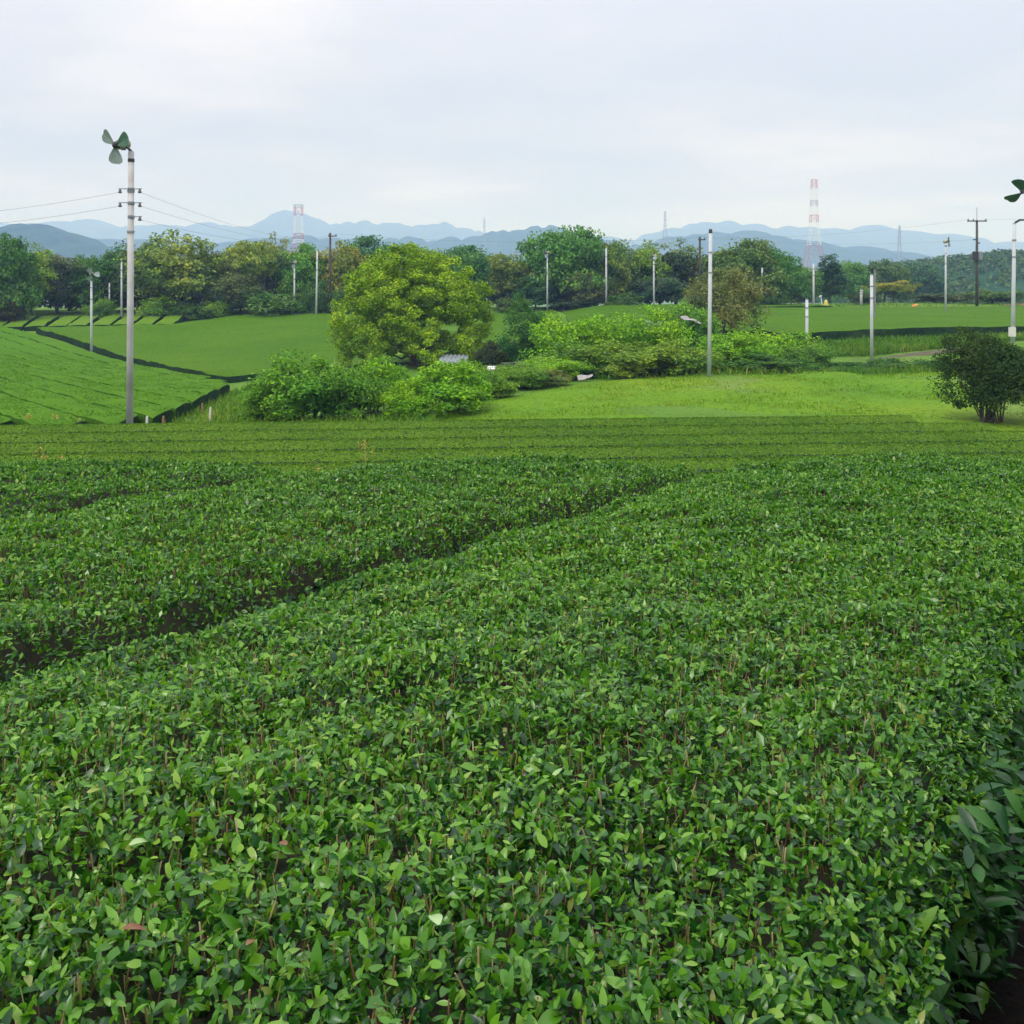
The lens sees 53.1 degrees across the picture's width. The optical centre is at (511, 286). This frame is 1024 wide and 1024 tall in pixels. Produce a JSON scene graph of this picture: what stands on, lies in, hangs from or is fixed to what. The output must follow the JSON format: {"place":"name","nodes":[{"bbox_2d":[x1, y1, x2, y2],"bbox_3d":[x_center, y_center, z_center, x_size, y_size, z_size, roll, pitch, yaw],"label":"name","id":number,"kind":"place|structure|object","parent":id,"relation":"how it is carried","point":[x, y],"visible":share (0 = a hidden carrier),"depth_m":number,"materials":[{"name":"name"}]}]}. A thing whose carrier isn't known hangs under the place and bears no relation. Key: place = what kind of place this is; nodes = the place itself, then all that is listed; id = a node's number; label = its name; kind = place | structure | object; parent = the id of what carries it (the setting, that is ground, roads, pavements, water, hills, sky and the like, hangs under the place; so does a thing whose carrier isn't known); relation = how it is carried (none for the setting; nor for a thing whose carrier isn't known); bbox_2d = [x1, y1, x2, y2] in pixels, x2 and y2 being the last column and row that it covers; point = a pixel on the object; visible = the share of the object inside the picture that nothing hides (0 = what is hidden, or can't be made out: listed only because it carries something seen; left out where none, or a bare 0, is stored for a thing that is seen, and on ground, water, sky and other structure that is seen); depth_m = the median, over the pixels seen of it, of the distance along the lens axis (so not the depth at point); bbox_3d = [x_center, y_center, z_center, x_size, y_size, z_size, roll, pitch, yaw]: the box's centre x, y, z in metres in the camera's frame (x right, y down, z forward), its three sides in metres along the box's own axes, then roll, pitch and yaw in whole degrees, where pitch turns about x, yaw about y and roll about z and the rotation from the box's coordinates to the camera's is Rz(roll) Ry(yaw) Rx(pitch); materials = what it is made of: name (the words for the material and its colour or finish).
{"place":"outdoors","nodes":[
{"label":"outdoors","id":0,"kind":"place"},
{"bbox_2d":[0,223,120,300],"bbox_3d":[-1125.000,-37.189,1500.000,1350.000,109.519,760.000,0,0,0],"label":"hills","id":1,"kind":"structure","parent":0,"point":[59,242],"depth_m":1420.31,"materials":[{"name":"blue"}]},
{"bbox_2d":[0,210,1023,257],"bbox_3d":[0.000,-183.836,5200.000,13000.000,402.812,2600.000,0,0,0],"label":"hills","id":2,"kind":"structure","parent":0,"point":[280,223],"depth_m":4751.78,"materials":[{"name":"blue"}]},
{"bbox_2d":[0,0,1023,242],"label":"sky","id":3,"kind":"structure","parent":0,"point":[609,116],"materials":[{"name":"white"}]},
{"bbox_2d":[93,225,935,294],"bbox_3d":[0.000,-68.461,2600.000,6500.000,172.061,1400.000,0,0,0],"label":"hills","id":4,"kind":"structure","parent":0,"point":[504,242],"depth_m":2347.19,"materials":[{"name":"blue"}]},
{"bbox_2d":[20,296,1023,1023],"bbox_3d":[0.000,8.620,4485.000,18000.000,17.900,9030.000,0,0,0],"label":"ground","id":5,"kind":"structure","parent":0,"point":[1008,994],"depth_m":36.20,"materials":[{"name":"green plant"}]},
{"bbox_2d":[0,300,30,321],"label":"bush","id":6,"kind":"object","parent":5,"relation":"on","point":[9,313],"visible":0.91,"depth_m":105.97,"materials":[{"name":"green plant"}]},
{"bbox_2d":[0,232,43,316],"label":"broadleaf tree","id":7,"kind":"object","parent":5,"relation":"on","point":[17,261],"visible":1,"depth_m":106.50,"materials":[{"name":"green plant"}]},
{"bbox_2d":[16,242,60,315],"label":"broadleaf tree","id":8,"kind":"object","parent":5,"relation":"on","point":[44,261],"visible":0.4,"depth_m":113.67,"materials":[{"name":"green plant"}]},
{"bbox_2d":[0,393,86,426],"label":"tea hedge","id":9,"kind":"object","parent":5,"relation":"on","point":[16,410],"visible":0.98,"depth_m":33.45,"materials":[{"name":"green plant"}]},
{"bbox_2d":[36,254,86,313],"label":"broadleaf tree","id":10,"kind":"object","parent":5,"relation":"on","point":[60,280],"visible":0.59,"depth_m":115.86,"materials":[{"name":"green plant"}]},
{"bbox_2d":[0,378,137,423],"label":"tea hedge","id":11,"kind":"object","parent":5,"relation":"on","point":[89,412],"visible":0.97,"depth_m":36.66,"materials":[{"name":"green plant"}]},
{"bbox_2d":[0,366,171,422],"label":"tea hedge","id":12,"kind":"object","parent":5,"relation":"on","point":[154,413],"visible":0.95,"depth_m":40.02,"materials":[{"name":"green plant"}]},
{"bbox_2d":[55,254,118,305],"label":"broadleaf tree","id":13,"kind":"object","parent":5,"relation":"on","point":[83,295],"visible":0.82,"depth_m":117.31,"materials":[{"name":"green plant"}]},
{"bbox_2d":[0,359,190,419],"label":"tea hedge","id":14,"kind":"object","parent":5,"relation":"on","point":[178,406],"visible":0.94,"depth_m":44.49,"materials":[{"name":"green plant"}]},
{"bbox_2d":[79,297,118,318],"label":"bush","id":15,"kind":"object","parent":5,"relation":"on","point":[103,307],"visible":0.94,"depth_m":111.34,"materials":[{"name":"green plant"}]},
{"bbox_2d":[0,352,206,412],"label":"tea hedge","id":16,"kind":"object","parent":5,"relation":"on","point":[196,398],"visible":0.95,"depth_m":48.16,"materials":[{"name":"green plant"}]},
{"bbox_2d":[0,325,210,378],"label":"tea hedge","id":17,"kind":"object","parent":5,"relation":"on","point":[61,345],"visible":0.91,"depth_m":77.63,"materials":[{"name":"green plant"}]},
{"bbox_2d":[86,242,126,302],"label":"broadleaf tree","id":18,"kind":"object","parent":5,"relation":"on","point":[109,260],"visible":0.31,"depth_m":119.39,"materials":[{"name":"green plant"}]},
{"bbox_2d":[0,345,218,403],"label":"tea hedge","id":19,"kind":"object","parent":5,"relation":"on","point":[211,392],"visible":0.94,"depth_m":54.69,"materials":[{"name":"green plant"}]},
{"bbox_2d":[0,331,225,381],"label":"tea hedge","id":20,"kind":"object","parent":5,"relation":"on","point":[38,346],"visible":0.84,"depth_m":72.50,"materials":[{"name":"green plant"}]},
{"bbox_2d":[0,338,229,396],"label":"tea hedge","id":21,"kind":"object","parent":5,"relation":"on","point":[222,387],"visible":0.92,"depth_m":63.49,"materials":[{"name":"green plant"}]},
{"bbox_2d":[102,129,141,423],"bbox_3d":[-11.902,0.091,31.242,1.217,9.748,0.630,0,0,18],"label":"frost fan pole","id":22,"kind":"object","parent":5,"relation":"on","point":[122,142],"visible":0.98,"depth_m":31.21,"materials":[{"name":"metal"}]},
{"bbox_2d":[111,238,168,314],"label":"broadleaf tree","id":23,"kind":"object","parent":5,"relation":"on","point":[124,261],"visible":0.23,"depth_m":117.12,"materials":[{"name":"green plant"}]},
{"bbox_2d":[0,456,296,516],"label":"tea hedge","id":24,"kind":"object","parent":5,"relation":"on","point":[51,487],"visible":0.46,"depth_m":6.16,"materials":[{"name":"green plant"}]},
{"bbox_2d":[135,293,180,317],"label":"bush","id":25,"kind":"object","parent":5,"relation":"on","point":[151,307],"visible":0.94,"depth_m":111.11,"materials":[{"name":"green plant"}]},
{"bbox_2d":[120,229,226,315],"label":"broadleaf tree","id":26,"kind":"object","parent":5,"relation":"on","point":[172,273],"visible":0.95,"depth_m":112.06,"materials":[{"name":"green plant"}]},
{"bbox_2d":[163,300,208,320],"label":"bush","id":27,"kind":"object","parent":5,"relation":"on","point":[188,311],"visible":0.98,"depth_m":111.31,"materials":[{"name":"green plant"}]},
{"bbox_2d":[185,240,231,299],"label":"broadleaf tree","id":28,"kind":"object","parent":5,"relation":"on","point":[212,278],"visible":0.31,"depth_m":115.90,"materials":[{"name":"green plant"}]},
{"bbox_2d":[199,300,234,318],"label":"bush","id":29,"kind":"object","parent":5,"relation":"on","point":[213,309],"visible":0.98,"depth_m":111.22,"materials":[{"name":"green plant"}]},
{"bbox_2d":[200,271,275,314],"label":"broadleaf tree","id":30,"kind":"object","parent":5,"relation":"on","point":[235,289],"visible":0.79,"depth_m":112.13,"materials":[{"name":"green plant"}]},
{"bbox_2d":[213,240,279,312],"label":"broadleaf tree","id":31,"kind":"object","parent":5,"relation":"on","point":[256,258],"visible":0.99,"depth_m":115.49,"materials":[{"name":"green plant"}]},
{"bbox_2d":[228,376,296,421],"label":"shrub","id":32,"kind":"object","parent":5,"relation":"on","point":[250,395],"visible":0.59,"depth_m":34.91,"materials":[{"name":"green plant"}]},
{"bbox_2d":[242,290,310,316],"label":"bush","id":33,"kind":"object","parent":5,"relation":"on","point":[279,304],"visible":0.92,"depth_m":109.95,"materials":[{"name":"green plant"}]},
{"bbox_2d":[36,311,563,382],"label":"tea field","id":34,"kind":"structure","parent":5,"relation":"on","point":[235,349],"depth_m":86.79,"materials":[{"name":"green plant"}]},
{"bbox_2d":[236,349,365,421],"bbox_3d":[-7.369,3.603,36.498,4.279,2.857,4.795,0,0,-29],"label":"shrub","id":35,"kind":"object","parent":5,"relation":"on","point":[301,389],"visible":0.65,"depth_m":35.21,"materials":[{"name":"green plant"}]},
{"bbox_2d":[271,242,334,300],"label":"broadleaf tree","id":36,"kind":"object","parent":5,"relation":"on","point":[304,267],"visible":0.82,"depth_m":117.43,"materials":[{"name":"green plant"}]},
{"bbox_2d":[299,283,328,313],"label":"bush","id":37,"kind":"object","parent":5,"relation":"on","point":[309,300],"visible":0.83,"depth_m":112.31,"materials":[{"name":"green plant"}]},
{"bbox_2d":[312,240,371,292],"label":"broadleaf tree","id":38,"kind":"object","parent":5,"relation":"on","point":[338,270],"visible":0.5,"depth_m":117.76,"materials":[{"name":"green plant"}]},
{"bbox_2d":[310,360,391,419],"bbox_3d":[-5.606,3.770,36.147,2.715,2.332,3.634,0,0,37],"label":"shrub","id":39,"kind":"object","parent":5,"relation":"on","point":[338,389],"visible":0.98,"depth_m":35.33,"materials":[{"name":"green plant"}]},
{"bbox_2d":[0,453,707,694],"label":"tea hedge","id":40,"kind":"object","parent":5,"relation":"on","point":[99,575],"visible":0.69,"depth_m":4.21,"materials":[{"name":"green plant"}]},
{"bbox_2d":[336,234,394,288],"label":"broadleaf tree","id":41,"kind":"object","parent":5,"relation":"on","point":[365,243],"visible":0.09,"depth_m":127.88,"materials":[{"name":"green plant"}]},
{"bbox_2d":[354,353,412,413],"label":"shrub","id":42,"kind":"object","parent":5,"relation":"on","point":[396,372],"visible":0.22,"depth_m":38.74,"materials":[{"name":"green plant"}]},
{"bbox_2d":[2,250,812,310],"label":"woodland","id":43,"kind":"object","parent":5,"relation":"on","point":[691,272],"visible":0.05,"depth_m":120.78,"materials":[{"name":"green plant"}]},
{"bbox_2d":[374,375,444,418],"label":"shrub","id":44,"kind":"object","parent":5,"relation":"on","point":[408,404],"visible":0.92,"depth_m":35.14,"materials":[{"name":"green plant"}]},
{"bbox_2d":[326,241,496,370],"bbox_3d":[-6.639,1.218,66.863,11.310,8.434,11.529,0,0,0],"label":"broadleaf tree","id":45,"kind":"object","parent":5,"relation":"on","point":[413,288],"visible":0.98,"depth_m":64.76,"materials":[{"name":"green plant"}]},
{"bbox_2d":[398,358,493,414],"bbox_3d":[-2.375,3.680,36.817,3.535,2.209,4.730,0,0,27],"label":"shrub","id":46,"kind":"object","parent":5,"relation":"on","point":[465,387],"visible":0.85,"depth_m":36.43,"materials":[{"name":"green plant"}]},
{"bbox_2d":[0,415,917,434],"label":"tea hedge","id":47,"kind":"object","parent":5,"relation":"on","point":[375,424],"visible":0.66,"depth_m":30.07,"materials":[{"name":"green plant"}]},
{"bbox_2d":[448,244,506,299],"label":"broadleaf tree","id":48,"kind":"object","parent":5,"relation":"on","point":[478,262],"visible":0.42,"depth_m":117.71,"materials":[{"name":"green plant"}]},
{"bbox_2d":[452,366,519,398],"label":"shrub","id":49,"kind":"object","parent":5,"relation":"on","point":[503,387],"visible":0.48,"depth_m":41.28,"materials":[{"name":"green plant"}]},
{"bbox_2d":[0,422,999,443],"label":"tea hedge","id":50,"kind":"object","parent":5,"relation":"on","point":[175,436],"visible":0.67,"depth_m":28.32,"materials":[{"name":"green plant"}]},
{"bbox_2d":[471,338,528,365],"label":"shrub","id":51,"kind":"object","parent":5,"relation":"on","point":[495,356],"visible":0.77,"depth_m":61.55,"materials":[{"name":"green plant"}]},
{"bbox_2d":[482,251,540,298],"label":"broadleaf tree","id":52,"kind":"object","parent":5,"relation":"on","point":[506,280],"visible":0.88,"depth_m":115.50,"materials":[{"name":"green plant"}]},
{"bbox_2d":[0,450,1023,1023],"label":"tea hedge","id":53,"kind":"object","parent":5,"relation":"on","point":[740,742],"visible":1,"depth_m":1.88,"materials":[{"name":"green plant"}]},
{"bbox_2d":[0,430,1023,455],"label":"tea hedge","id":54,"kind":"object","parent":5,"relation":"on","point":[434,443],"visible":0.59,"depth_m":26.52,"materials":[{"name":"green plant"}]},
{"bbox_2d":[0,441,1023,466],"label":"tea hedge","id":55,"kind":"object","parent":5,"relation":"on","point":[600,452],"visible":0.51,"depth_m":24.84,"materials":[{"name":"green plant"}]},
{"bbox_2d":[486,365,549,388],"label":"shrub","id":56,"kind":"object","parent":5,"relation":"on","point":[523,378],"visible":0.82,"depth_m":45.34,"materials":[{"name":"green plant"}]},
{"bbox_2d":[495,293,552,366],"bbox_3d":[1.104,2.776,60.119,3.304,4.857,4.476,0,0,37],"label":"tree","id":57,"kind":"object","parent":5,"relation":"on","point":[521,328],"visible":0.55,"depth_m":59.29,"materials":[{"name":"green plant"}]},
{"bbox_2d":[28,301,1023,423],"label":"weeds","id":58,"kind":"object","parent":5,"relation":"on","point":[223,404],"visible":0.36,"depth_m":50.38,"materials":[{"name":"green plant"}]},
{"bbox_2d":[41,453,1023,477],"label":"tea hedge","id":59,"kind":"object","parent":5,"relation":"on","point":[715,464],"visible":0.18,"depth_m":23.33,"materials":[{"name":"green plant"}]},
{"bbox_2d":[507,276,559,309],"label":"broadleaf tree","id":60,"kind":"object","parent":5,"relation":"on","point":[538,296],"visible":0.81,"depth_m":114.44,"materials":[{"name":"green plant"}]},
{"bbox_2d":[523,356,595,377],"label":"shrub","id":61,"kind":"object","parent":5,"relation":"on","point":[566,365],"visible":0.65,"depth_m":49.47,"materials":[{"name":"green plant"}]},
{"bbox_2d":[515,225,612,298],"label":"broadleaf tree","id":62,"kind":"object","parent":5,"relation":"on","point":[573,256],"visible":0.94,"depth_m":114.83,"materials":[{"name":"green plant"}]},
{"bbox_2d":[517,309,623,362],"bbox_3d":[3.109,3.096,55.489,5.470,3.702,5.480,0,0,-40],"label":"shrub","id":63,"kind":"object","parent":5,"relation":"on","point":[581,330],"visible":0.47,"depth_m":54.92,"materials":[{"name":"green plant"}]},
{"bbox_2d":[546,297,602,309],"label":"bush","id":64,"kind":"object","parent":5,"relation":"on","point":[570,304],"visible":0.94,"depth_m":111.93,"materials":[{"name":"green plant"}]},
{"bbox_2d":[529,338,629,374],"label":"shrub","id":65,"kind":"object","parent":5,"relation":"on","point":[570,351],"visible":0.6,"depth_m":51.50,"materials":[{"name":"green plant"}]},
{"bbox_2d":[558,269,618,302],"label":"broadleaf tree","id":66,"kind":"object","parent":5,"relation":"on","point":[576,295],"visible":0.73,"depth_m":113.47,"materials":[{"name":"green plant"}]},
{"bbox_2d":[560,309,654,349],"bbox_3d":[5.596,3.077,57.196,5.102,3.689,5.450,0,0,40],"label":"shrub","id":67,"kind":"object","parent":5,"relation":"on","point":[615,330],"visible":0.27,"depth_m":55.96,"materials":[{"name":"green plant"}]},
{"bbox_2d":[588,238,644,297],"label":"broadleaf tree","id":68,"kind":"object","parent":5,"relation":"on","point":[617,271],"visible":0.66,"depth_m":116.93,"materials":[{"name":"green plant"}]},
{"bbox_2d":[575,341,693,377],"bbox_3d":[5.832,3.643,50.748,5.706,1.889,6.095,0,0,30],"label":"shrub","id":69,"kind":"object","parent":5,"relation":"on","point":[639,367],"visible":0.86,"depth_m":49.77,"materials":[{"name":"green plant"}]},
{"bbox_2d":[619,239,672,302],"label":"broadleaf tree","id":70,"kind":"object","parent":5,"relation":"on","point":[645,262],"visible":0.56,"depth_m":118.38,"materials":[{"name":"green plant"}]},
{"bbox_2d":[625,275,691,303],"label":"broadleaf tree","id":71,"kind":"object","parent":5,"relation":"on","point":[667,288],"visible":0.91,"depth_m":115.91,"materials":[{"name":"green plant"}]},
{"bbox_2d":[623,303,697,351],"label":"shrub","id":72,"kind":"object","parent":5,"relation":"on","point":[658,332],"visible":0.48,"depth_m":56.84,"materials":[{"name":"green plant"}]},
{"bbox_2d":[645,237,707,303],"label":"broadleaf tree","id":73,"kind":"object","parent":5,"relation":"on","point":[688,250],"visible":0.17,"depth_m":124.77,"materials":[{"name":"green plant"}]},
{"bbox_2d":[627,336,731,374],"bbox_3d":[8.286,3.540,51.402,5.413,2.002,4.830,0,0,10],"label":"shrub","id":74,"kind":"object","parent":5,"relation":"on","point":[698,356],"visible":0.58,"depth_m":50.45,"materials":[{"name":"green plant"}]},
{"bbox_2d":[563,304,804,338],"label":"tea field","id":75,"kind":"structure","parent":5,"relation":"on","point":[578,313],"depth_m":102.98,"materials":[{"name":"green plant"}]},
{"bbox_2d":[656,300,722,355],"bbox_3d":[10.273,2.792,60.138,3.922,4.134,5.248,0,0,-3],"label":"shrub","id":76,"kind":"object","parent":5,"relation":"on","point":[683,309],"visible":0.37,"depth_m":59.00,"materials":[{"name":"green plant"}]},
{"bbox_2d":[681,265,772,337],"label":"round tree","id":77,"kind":"object","parent":5,"relation":"on","point":[724,305],"visible":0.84,"depth_m":72.64,"materials":[{"name":"green plant"}]},
{"bbox_2d":[694,329,785,363],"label":"shrub","id":78,"kind":"object","parent":5,"relation":"on","point":[732,345],"visible":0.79,"depth_m":53.21,"materials":[{"name":"green plant"}]},
{"bbox_2d":[693,238,791,296],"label":"broadleaf tree","id":79,"kind":"object","parent":5,"relation":"on","point":[756,255],"visible":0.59,"depth_m":113.00,"materials":[{"name":"green plant"}]},
{"bbox_2d":[711,352,815,372],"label":"shrub","id":80,"kind":"object","parent":5,"relation":"on","point":[772,362],"visible":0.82,"depth_m":51.13,"materials":[{"name":"green plant"}]},
{"bbox_2d":[752,246,803,297],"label":"broadleaf tree","id":81,"kind":"object","parent":5,"relation":"on","point":[787,261],"visible":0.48,"depth_m":115.87,"materials":[{"name":"green plant"}]},
{"bbox_2d":[740,326,826,358],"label":"shrub","id":82,"kind":"object","parent":5,"relation":"on","point":[783,340],"visible":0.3,"depth_m":55.08,"materials":[{"name":"green plant"}]},
{"bbox_2d":[774,342,837,367],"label":"shrub","id":83,"kind":"object","parent":5,"relation":"on","point":[813,354],"visible":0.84,"depth_m":53.29,"materials":[{"name":"green plant"}]},
{"bbox_2d":[791,264,824,303],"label":"broadleaf tree","id":84,"kind":"object","parent":5,"relation":"on","point":[806,279],"visible":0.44,"depth_m":123.43,"materials":[{"name":"green plant"}]},
{"bbox_2d":[815,254,849,302],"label":"conifer tree","id":85,"kind":"object","parent":5,"relation":"on","point":[833,283],"visible":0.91,"depth_m":127.30,"materials":[{"name":"green plant"}]},
{"bbox_2d":[827,260,878,301],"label":"broadleaf tree","id":86,"kind":"object","parent":5,"relation":"on","point":[857,275],"visible":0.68,"depth_m":148.35,"materials":[{"name":"green plant"}]},
{"bbox_2d":[699,305,1023,340],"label":"tea field","id":87,"kind":"structure","parent":5,"relation":"on","point":[829,323],"depth_m":81.42,"materials":[{"name":"green plant"}]},
{"bbox_2d":[860,280,921,302],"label":"broadleaf tree","id":88,"kind":"object","parent":5,"relation":"on","point":[895,286],"visible":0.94,"depth_m":123.27,"materials":[{"name":"green plant"}]},
{"bbox_2d":[865,258,917,301],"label":"broadleaf tree","id":89,"kind":"object","parent":5,"relation":"on","point":[887,271],"visible":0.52,"depth_m":155.48,"materials":[{"name":"green plant"}]},
{"bbox_2d":[790,248,1023,303],"bbox_3d":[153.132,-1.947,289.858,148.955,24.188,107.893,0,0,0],"label":"woodland","id":90,"kind":"object","parent":5,"relation":"on","point":[963,262],"visible":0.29,"depth_m":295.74,"materials":[{"name":"green plant"}]},
{"bbox_2d":[895,262,957,302],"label":"broadleaf tree","id":91,"kind":"object","parent":5,"relation":"on","point":[926,276],"visible":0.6,"depth_m":187.13,"materials":[{"name":"green plant"}]},
{"bbox_2d":[905,292,982,302],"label":"bush","id":92,"kind":"object","parent":5,"relation":"on","point":[935,298],"visible":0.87,"depth_m":120.65,"materials":[{"name":"green plant"}]},
{"bbox_2d":[952,288,1023,303],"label":"bush","id":93,"kind":"object","parent":5,"relation":"on","point":[990,296],"visible":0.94,"depth_m":116.79,"materials":[{"name":"green plant"}]},
{"bbox_2d":[1004,179,1023,342],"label":"frost fan pole","id":94,"kind":"object","parent":5,"relation":"on","point":[1018,184],"visible":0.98,"depth_m":59.91,"materials":[{"name":"metal"}]},
{"bbox_2d":[439,369,1023,430],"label":"meadow","id":95,"kind":"structure","parent":0,"point":[892,404],"depth_m":39.00,"materials":[{"name":"green plant"}]},
{"bbox_2d":[707,229,712,375],"bbox_3d":[9.467,0.889,49.000,0.258,7.283,0.207,0,0,0],"label":"concrete pole","id":96,"kind":"object","parent":95,"relation":"on","point":[710,252],"visible":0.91,"depth_m":48.92,"materials":[{"name":"concrete"}]},
{"bbox_2d":[926,325,1023,423],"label":"dark bush","id":97,"kind":"object","parent":95,"relation":"on","point":[992,369],"visible":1,"depth_m":31.68,"materials":[{"name":"green plant"}]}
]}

